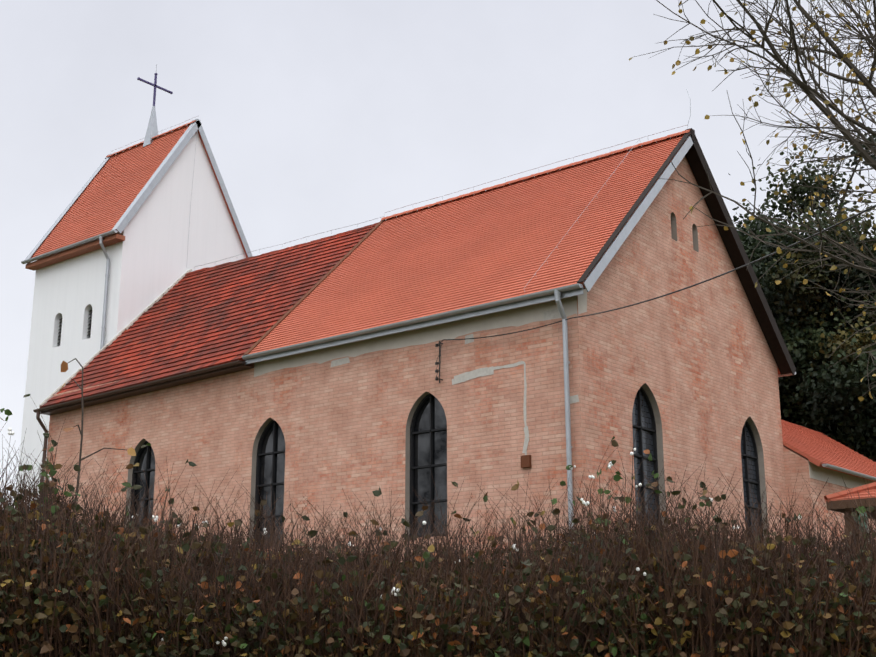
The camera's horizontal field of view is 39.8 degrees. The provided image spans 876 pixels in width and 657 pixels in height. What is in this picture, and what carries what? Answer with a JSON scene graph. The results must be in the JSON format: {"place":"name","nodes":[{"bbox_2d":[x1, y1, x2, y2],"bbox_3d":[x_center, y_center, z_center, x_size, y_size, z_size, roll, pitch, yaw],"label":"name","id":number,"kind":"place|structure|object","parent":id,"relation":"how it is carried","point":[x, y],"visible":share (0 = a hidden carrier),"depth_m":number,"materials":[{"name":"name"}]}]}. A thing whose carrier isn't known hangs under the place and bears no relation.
{"place":"outdoors","nodes":[
{"label":"outdoors","id":0,"kind":"place"},
{"bbox_2d":[17,131,246,519],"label":"church tower walls","id":1,"kind":"structure","parent":0,"point":[151,261],"depth_m":37.66,"materials":[{"name":"white paint"}]},
{"bbox_2d":[57,310,91,345],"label":"church tower louvres","id":2,"kind":"object","parent":1,"relation":"in","point":[88,328],"visible":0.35,"depth_m":37.08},
{"bbox_2d":[29,120,247,262],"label":"tower roof","id":3,"kind":"structure","parent":1,"relation":"on","point":[109,194],"depth_m":39.28,"materials":[{"name":"tile"}]},
{"bbox_2d":[21,64,251,349],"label":"tower metal trim","id":4,"kind":"structure","parent":3,"relation":"on","point":[102,242],"depth_m":38.33,"materials":[{"name":"grey metal"}]},
{"bbox_2d":[0,358,875,656],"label":"bare twigs","id":5,"kind":"object","parent":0,"point":[420,574],"depth_m":3.87,"materials":[{"name":"brown plant"}]},
{"bbox_2d":[8,428,801,646],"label":"hedge snowberries","id":6,"kind":"object","parent":5,"relation":"on","point":[224,643],"visible":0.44,"depth_m":4.22,"materials":[{"name":"white plant"}]},
{"bbox_2d":[0,0,875,508],"label":"sky","id":7,"kind":"structure","parent":0,"point":[316,117],"materials":[{"name":"white"}]},
{"bbox_2d":[728,126,875,461],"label":"green tree","id":8,"kind":"object","parent":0,"point":[804,329],"depth_m":42.18,"materials":[{"name":"plant"}]},
{"bbox_3d":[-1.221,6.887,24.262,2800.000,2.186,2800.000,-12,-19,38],"label":"terrain","id":9,"kind":"structure","parent":0,"visible":0},
{"bbox_2d":[45,156,789,571],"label":"church nave walls","id":10,"kind":"structure","parent":9,"relation":"on","point":[697,364],"depth_m":25.89,"materials":[{"name":"brick"}]},
{"bbox_2d":[36,289,573,542],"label":"church down pipes","id":11,"kind":"object","parent":10,"relation":"attached to","point":[557,294],"visible":0.6,"depth_m":22.54,"materials":[{"name":"grey metal"}]},
{"bbox_2d":[110,88,690,290],"bbox_3d":[-4.388,-3.559,32.431,22.232,10.099,4.860,-12,-19,38],"label":"lightning conductor","id":12,"kind":"object","parent":10,"relation":"on","point":[457,191],"visible":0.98,"depth_m":30.54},
{"bbox_2d":[39,130,780,407],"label":"nave roof","id":13,"kind":"structure","parent":10,"relation":"on","point":[491,244],"depth_m":29.01,"materials":[{"name":"tile"}]},
{"bbox_2d":[33,128,795,414],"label":"roof trim","id":14,"kind":"structure","parent":10,"relation":"attached to","point":[690,149],"depth_m":27.69,"materials":[{"name":"grey metal"}]},
{"bbox_2d":[254,289,586,467],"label":"plaster patches","id":15,"kind":"object","parent":10,"relation":"attached to","point":[524,315],"visible":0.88,"depth_m":24.64,"materials":[{"name":"grey paint"}]},
{"bbox_2d":[435,340,443,382],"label":"wall bracket insulators","id":16,"kind":"object","parent":10,"relation":"attached to","point":[439,344],"depth_m":24.63,"materials":[{"name":"metal"}]},
{"bbox_2d":[443,205,875,339],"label":"service cable","id":17,"kind":"object","parent":16,"relation":"attached to","point":[841,222],"visible":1,"depth_m":16.62,"materials":[{"name":"black plastic"}]},
{"bbox_2d":[133,391,758,545],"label":"window frames","id":18,"kind":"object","parent":10,"relation":"on","point":[421,483],"depth_m":24.93,"materials":[{"name":"black metal"}]},
{"bbox_2d":[129,386,763,553],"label":"window panes","id":19,"kind":"structure","parent":10,"relation":"in","point":[432,430],"depth_m":25.13,"materials":[{"name":"black glass"}]},
{"bbox_2d":[0,485,874,656],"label":"wild plant","id":20,"kind":"object","parent":9,"relation":"on","point":[55,527],"depth_m":4.17,"materials":[{"name":"plant"}]},
{"bbox_2d":[629,0,875,400],"bbox_3d":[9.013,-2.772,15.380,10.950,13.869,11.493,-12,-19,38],"label":"tree branches","id":21,"kind":"object","parent":9,"relation":"on","point":[811,94],"visible":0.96,"depth_m":15.24,"materials":[{"name":"brown plant"}]},
{"bbox_2d":[781,420,875,557],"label":"annex building","id":22,"kind":"structure","parent":9,"relation":"on","point":[817,459],"depth_m":29.50,"materials":[{"name":"tile"}]},
{"bbox_2d":[824,482,875,556],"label":"roofed gate canopy","id":23,"kind":"object","parent":9,"relation":"on","point":[837,499],"visible":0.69,"depth_m":17.52,"materials":[{"name":"tile"}]},
{"bbox_2d":[857,513,875,547],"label":"chain-link fence post","id":24,"kind":"object","parent":9,"relation":"on","point":[863,514],"visible":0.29,"depth_m":8.86,"materials":[{"name":"grey metal"}]}
]}

